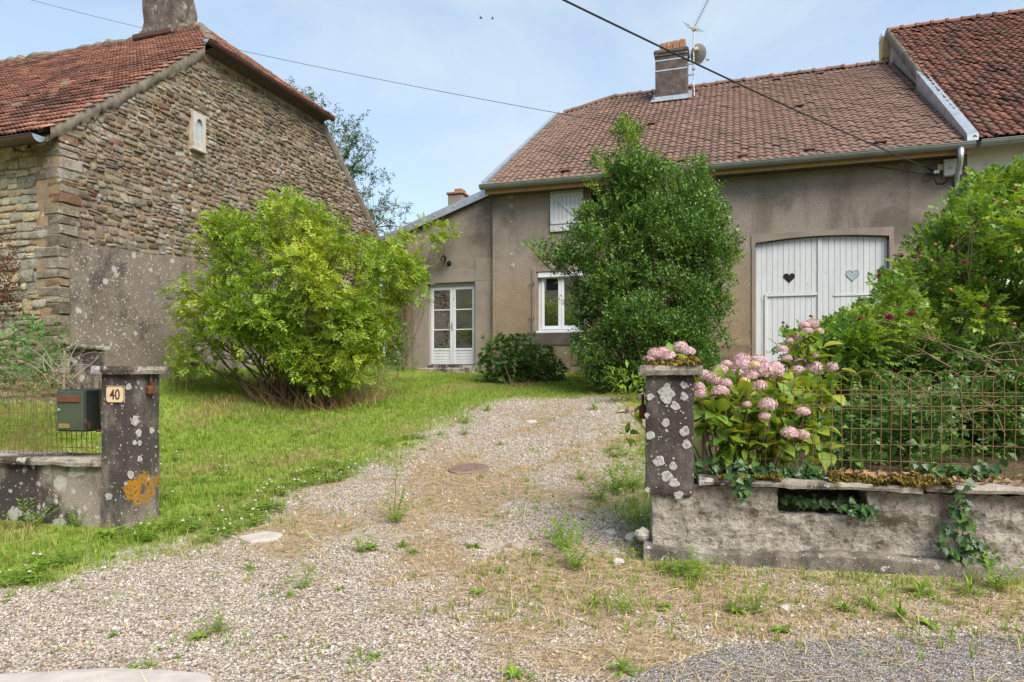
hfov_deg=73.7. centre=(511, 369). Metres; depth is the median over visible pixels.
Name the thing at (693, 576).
weed tuft
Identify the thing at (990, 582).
weed tuft
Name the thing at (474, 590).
weed tuft
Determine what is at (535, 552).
weed tuft
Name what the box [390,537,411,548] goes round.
weed tuft
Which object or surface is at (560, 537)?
weed tuft
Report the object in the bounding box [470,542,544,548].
flat stone
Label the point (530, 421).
flat stone
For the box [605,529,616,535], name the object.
rock
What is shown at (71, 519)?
weed
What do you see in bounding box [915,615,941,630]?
weed tuft
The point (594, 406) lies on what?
weed tuft
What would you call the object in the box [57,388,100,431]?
letterbox
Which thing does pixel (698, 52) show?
satellite dish
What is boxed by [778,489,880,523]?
ivy
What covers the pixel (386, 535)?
flat stone
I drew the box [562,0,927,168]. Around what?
power cable
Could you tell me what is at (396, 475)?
tall weed
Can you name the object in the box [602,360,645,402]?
leafy perennial
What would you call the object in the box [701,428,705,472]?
fence stake
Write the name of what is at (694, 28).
tv aerial
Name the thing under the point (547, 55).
sky
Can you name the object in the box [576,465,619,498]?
weed tuft
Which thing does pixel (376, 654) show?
weed tuft
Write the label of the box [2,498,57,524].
weed
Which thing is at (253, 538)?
flat stone
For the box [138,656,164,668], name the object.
weed
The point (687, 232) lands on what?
evergreen shrub
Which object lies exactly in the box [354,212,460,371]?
climbing rose
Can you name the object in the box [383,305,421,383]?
wormwood
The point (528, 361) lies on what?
peony clump
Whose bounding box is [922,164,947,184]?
cable anchor
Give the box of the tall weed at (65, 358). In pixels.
[12,303,73,434]
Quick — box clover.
[0,419,705,585]
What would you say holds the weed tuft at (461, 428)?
on the ground at (434, 543)
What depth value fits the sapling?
11.63 m
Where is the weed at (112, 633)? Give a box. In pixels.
[106,631,122,638]
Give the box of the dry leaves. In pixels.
[837,468,1023,485]
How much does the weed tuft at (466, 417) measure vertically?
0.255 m
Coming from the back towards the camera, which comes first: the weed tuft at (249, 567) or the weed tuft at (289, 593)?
the weed tuft at (249, 567)
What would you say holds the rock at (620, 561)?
on the ground at (434, 543)
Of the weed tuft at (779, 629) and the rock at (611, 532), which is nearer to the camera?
the weed tuft at (779, 629)
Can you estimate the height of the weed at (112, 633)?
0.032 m
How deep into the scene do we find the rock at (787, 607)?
3.96 m
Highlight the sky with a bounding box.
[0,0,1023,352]
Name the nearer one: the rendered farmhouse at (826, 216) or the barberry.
the barberry
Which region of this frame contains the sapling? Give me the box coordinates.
[165,301,190,401]
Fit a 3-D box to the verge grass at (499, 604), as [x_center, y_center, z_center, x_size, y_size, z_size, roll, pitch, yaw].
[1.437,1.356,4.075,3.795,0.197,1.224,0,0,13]
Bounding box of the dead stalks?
[228,372,400,413]
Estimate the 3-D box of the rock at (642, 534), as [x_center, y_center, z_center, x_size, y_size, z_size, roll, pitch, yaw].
[0.949,1.196,4.950,0.110,0.120,0.099,0,0,-32]
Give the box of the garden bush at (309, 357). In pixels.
[154,182,434,409]
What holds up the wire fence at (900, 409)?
on the garden wall at (901, 535)
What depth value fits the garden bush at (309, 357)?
11.36 m
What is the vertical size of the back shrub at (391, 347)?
3.733 m
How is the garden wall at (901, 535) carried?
on the ground at (434, 543)
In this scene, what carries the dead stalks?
on the ground at (434, 543)
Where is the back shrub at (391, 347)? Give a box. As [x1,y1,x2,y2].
[361,237,407,364]
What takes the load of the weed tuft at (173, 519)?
on the ground at (434, 543)
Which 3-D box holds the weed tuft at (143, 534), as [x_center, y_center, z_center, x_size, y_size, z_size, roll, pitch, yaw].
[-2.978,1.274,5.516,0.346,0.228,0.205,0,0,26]
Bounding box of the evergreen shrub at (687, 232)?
[520,110,747,393]
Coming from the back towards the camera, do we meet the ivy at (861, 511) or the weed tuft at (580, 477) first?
the weed tuft at (580, 477)
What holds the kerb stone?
on the ground at (434, 543)
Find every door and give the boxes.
[57,391,83,430]
[430,283,474,364]
[756,236,886,370]
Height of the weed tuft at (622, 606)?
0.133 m
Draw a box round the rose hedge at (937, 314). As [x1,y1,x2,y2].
[768,153,1023,459]
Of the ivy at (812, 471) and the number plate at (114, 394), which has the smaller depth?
the ivy at (812, 471)
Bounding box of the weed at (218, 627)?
[193,600,242,632]
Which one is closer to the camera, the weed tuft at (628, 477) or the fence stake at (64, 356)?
the weed tuft at (628, 477)
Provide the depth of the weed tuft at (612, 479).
6.59 m
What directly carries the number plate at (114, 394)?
attached to the gate pillar at (130, 470)
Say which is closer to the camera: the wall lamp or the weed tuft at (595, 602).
the weed tuft at (595, 602)
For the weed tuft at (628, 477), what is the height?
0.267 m
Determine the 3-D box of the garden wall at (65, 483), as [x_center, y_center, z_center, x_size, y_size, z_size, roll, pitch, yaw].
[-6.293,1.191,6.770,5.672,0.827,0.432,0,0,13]
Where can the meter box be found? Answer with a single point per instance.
(950, 165)
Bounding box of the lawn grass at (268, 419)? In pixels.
[0,363,834,597]
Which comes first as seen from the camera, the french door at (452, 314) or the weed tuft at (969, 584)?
the weed tuft at (969, 584)
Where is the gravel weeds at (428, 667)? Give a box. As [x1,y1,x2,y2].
[36,407,1022,681]
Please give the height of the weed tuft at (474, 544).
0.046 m
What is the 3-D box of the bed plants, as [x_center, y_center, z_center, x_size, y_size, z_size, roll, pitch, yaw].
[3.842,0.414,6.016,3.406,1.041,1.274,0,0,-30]
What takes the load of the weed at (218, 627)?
on the ground at (434, 543)
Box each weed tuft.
[3,556,51,581]
[52,540,85,564]
[127,512,162,540]
[150,505,187,528]
[241,561,260,573]
[280,565,318,587]
[281,588,296,600]
[345,531,372,551]
[364,541,380,550]
[364,650,384,660]
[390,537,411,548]
[402,545,419,556]
[456,406,473,422]
[459,422,468,434]
[466,543,482,548]
[467,586,486,597]
[494,562,508,575]
[500,661,529,680]
[526,546,544,558]
[540,518,592,548]
[542,513,576,538]
[545,524,600,568]
[567,466,590,478]
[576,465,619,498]
[583,590,605,608]
[584,401,601,409]
[591,456,636,490]
[600,648,645,679]
[602,461,644,485]
[611,588,640,612]
[654,602,675,611]
[666,543,721,578]
[722,576,781,612]
[722,600,751,616]
[770,623,791,633]
[826,595,862,611]
[848,591,890,612]
[876,595,916,623]
[892,572,940,601]
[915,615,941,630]
[948,569,990,601]
[949,537,1023,588]
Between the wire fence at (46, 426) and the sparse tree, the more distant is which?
the sparse tree
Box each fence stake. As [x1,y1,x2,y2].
[62,351,65,388]
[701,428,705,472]
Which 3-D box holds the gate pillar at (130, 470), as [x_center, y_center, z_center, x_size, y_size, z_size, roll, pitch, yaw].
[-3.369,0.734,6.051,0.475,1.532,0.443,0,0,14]
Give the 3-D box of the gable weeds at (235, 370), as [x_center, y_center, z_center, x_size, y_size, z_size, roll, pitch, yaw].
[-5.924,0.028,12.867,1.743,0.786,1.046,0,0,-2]
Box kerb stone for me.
[0,668,210,681]
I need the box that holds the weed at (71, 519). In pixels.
[55,506,86,526]
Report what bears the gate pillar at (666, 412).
on the ground at (434, 543)
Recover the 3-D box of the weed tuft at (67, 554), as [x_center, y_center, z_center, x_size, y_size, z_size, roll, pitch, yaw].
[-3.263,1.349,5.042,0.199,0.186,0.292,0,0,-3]
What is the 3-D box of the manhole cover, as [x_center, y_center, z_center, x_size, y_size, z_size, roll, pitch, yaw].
[-0.483,1.134,7.677,0.470,0.114,0.474,0,0,18]
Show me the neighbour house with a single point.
(972, 66)
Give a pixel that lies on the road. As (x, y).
(897, 673)
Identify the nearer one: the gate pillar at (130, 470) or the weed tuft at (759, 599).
the weed tuft at (759, 599)
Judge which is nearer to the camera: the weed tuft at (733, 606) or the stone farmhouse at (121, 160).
the weed tuft at (733, 606)
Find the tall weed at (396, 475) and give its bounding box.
[391,451,400,512]
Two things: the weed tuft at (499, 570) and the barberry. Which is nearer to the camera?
the weed tuft at (499, 570)
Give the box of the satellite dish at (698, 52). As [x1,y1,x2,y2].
[688,30,709,96]
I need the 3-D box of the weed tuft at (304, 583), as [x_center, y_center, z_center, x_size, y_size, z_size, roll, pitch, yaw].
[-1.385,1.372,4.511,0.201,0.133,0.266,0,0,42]
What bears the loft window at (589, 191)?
in the rendered farmhouse at (826, 216)
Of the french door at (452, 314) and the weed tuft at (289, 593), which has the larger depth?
the french door at (452, 314)
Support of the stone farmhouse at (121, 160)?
on the ground at (434, 543)
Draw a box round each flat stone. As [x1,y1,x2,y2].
[239,531,282,543]
[317,532,410,539]
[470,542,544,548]
[525,420,535,423]
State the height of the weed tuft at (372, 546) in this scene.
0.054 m
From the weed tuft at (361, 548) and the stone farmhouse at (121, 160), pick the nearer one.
the weed tuft at (361, 548)
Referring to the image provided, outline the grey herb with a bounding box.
[356,357,399,400]
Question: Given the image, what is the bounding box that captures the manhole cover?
[448,463,489,473]
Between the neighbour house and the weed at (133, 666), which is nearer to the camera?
the weed at (133, 666)
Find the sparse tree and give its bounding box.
[285,75,421,236]
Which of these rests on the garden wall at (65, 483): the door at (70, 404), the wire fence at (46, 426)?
the wire fence at (46, 426)
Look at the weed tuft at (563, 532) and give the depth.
5.32 m
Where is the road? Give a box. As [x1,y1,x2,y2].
[619,634,1023,681]
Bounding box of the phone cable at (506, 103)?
[33,0,922,173]
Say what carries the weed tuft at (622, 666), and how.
on the ground at (434, 543)
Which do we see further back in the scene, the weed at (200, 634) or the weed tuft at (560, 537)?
the weed tuft at (560, 537)
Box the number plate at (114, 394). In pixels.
[106,386,123,402]
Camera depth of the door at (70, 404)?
6.00 m
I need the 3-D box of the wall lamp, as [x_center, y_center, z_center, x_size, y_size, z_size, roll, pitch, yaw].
[-1.739,-2.861,17.946,0.164,0.320,0.329,0,0,42]
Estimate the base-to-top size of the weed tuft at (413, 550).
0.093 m
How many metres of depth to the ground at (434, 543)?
4.62 m
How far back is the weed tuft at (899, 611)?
3.81 m
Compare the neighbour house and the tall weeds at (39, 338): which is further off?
the neighbour house
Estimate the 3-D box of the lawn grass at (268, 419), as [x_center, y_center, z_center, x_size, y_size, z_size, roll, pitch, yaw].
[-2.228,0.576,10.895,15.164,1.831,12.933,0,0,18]
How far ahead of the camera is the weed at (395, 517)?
5.87 m
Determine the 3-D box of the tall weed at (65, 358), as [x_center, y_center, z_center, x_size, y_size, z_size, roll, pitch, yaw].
[-7.024,0.021,10.183,0.865,2.014,0.842,0,0,18]
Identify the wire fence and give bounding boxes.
[0,373,100,456]
[700,370,1023,480]
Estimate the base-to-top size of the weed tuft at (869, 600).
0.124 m
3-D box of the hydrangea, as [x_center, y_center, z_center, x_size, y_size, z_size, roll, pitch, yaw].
[1.753,0.249,5.135,1.852,1.328,1.067,0,0,2]
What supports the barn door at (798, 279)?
in the rendered farmhouse at (826, 216)
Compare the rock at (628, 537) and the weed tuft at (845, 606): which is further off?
the rock at (628, 537)
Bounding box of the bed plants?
[801,358,1023,473]
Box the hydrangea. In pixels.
[615,318,855,478]
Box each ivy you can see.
[694,456,825,506]
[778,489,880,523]
[912,459,1016,481]
[935,477,1000,568]
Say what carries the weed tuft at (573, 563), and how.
on the ground at (434, 543)
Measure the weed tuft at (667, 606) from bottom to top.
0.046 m
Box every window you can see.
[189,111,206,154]
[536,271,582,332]
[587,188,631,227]
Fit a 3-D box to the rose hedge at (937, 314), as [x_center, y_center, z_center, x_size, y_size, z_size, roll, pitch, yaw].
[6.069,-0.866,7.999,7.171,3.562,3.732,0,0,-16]
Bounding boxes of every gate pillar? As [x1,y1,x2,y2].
[62,345,110,388]
[90,366,171,529]
[639,355,702,546]
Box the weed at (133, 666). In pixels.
[122,662,140,668]
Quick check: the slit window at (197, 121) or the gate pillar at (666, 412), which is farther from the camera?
the slit window at (197, 121)
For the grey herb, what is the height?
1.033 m
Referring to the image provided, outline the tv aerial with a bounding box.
[683,0,708,31]
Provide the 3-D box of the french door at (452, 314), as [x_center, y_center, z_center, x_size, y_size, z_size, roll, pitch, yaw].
[-1.570,-1.209,18.161,1.366,2.177,0.169,0,0,18]
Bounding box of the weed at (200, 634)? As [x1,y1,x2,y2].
[183,628,216,640]
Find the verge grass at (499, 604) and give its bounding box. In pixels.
[428,549,1023,661]
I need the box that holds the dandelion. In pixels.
[86,525,124,542]
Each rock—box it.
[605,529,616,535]
[612,557,625,564]
[625,531,638,543]
[634,527,650,542]
[779,604,791,612]
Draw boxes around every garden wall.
[0,450,101,525]
[644,469,1023,580]
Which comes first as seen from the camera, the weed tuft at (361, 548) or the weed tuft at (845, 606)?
the weed tuft at (845, 606)
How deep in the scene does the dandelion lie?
5.67 m
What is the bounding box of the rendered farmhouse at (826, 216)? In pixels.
[376,39,978,373]
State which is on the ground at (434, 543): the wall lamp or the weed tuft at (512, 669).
the weed tuft at (512, 669)
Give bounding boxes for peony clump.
[474,330,569,384]
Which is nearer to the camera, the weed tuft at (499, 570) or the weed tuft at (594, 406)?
the weed tuft at (499, 570)
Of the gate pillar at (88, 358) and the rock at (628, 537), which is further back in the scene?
the gate pillar at (88, 358)
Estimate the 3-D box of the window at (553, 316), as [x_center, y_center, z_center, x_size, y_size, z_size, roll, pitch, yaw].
[1.215,-1.670,17.041,1.220,1.560,0.240,0,0,18]
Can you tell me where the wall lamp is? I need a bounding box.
[441,254,451,265]
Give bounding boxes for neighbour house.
[879,8,1023,372]
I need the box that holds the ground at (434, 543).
[0,363,1023,681]
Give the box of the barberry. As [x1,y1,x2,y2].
[0,226,31,422]
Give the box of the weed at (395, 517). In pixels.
[376,487,408,521]
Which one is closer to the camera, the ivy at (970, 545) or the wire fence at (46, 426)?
the ivy at (970, 545)
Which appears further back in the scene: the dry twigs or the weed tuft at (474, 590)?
the dry twigs
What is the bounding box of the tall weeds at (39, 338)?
[0,308,83,451]
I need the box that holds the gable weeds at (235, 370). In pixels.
[160,355,243,388]
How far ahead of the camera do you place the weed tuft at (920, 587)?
4.13 m
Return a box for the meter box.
[943,158,961,191]
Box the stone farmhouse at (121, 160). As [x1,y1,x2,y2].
[0,0,379,402]
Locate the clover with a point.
(43, 566)
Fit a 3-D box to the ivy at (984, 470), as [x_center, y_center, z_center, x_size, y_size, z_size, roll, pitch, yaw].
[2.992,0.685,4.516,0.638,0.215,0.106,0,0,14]
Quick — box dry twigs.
[13,331,108,392]
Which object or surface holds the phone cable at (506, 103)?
attached to the cable anchor
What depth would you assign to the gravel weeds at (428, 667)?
4.70 m
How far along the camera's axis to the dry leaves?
4.52 m
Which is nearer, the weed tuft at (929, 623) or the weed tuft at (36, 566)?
the weed tuft at (929, 623)

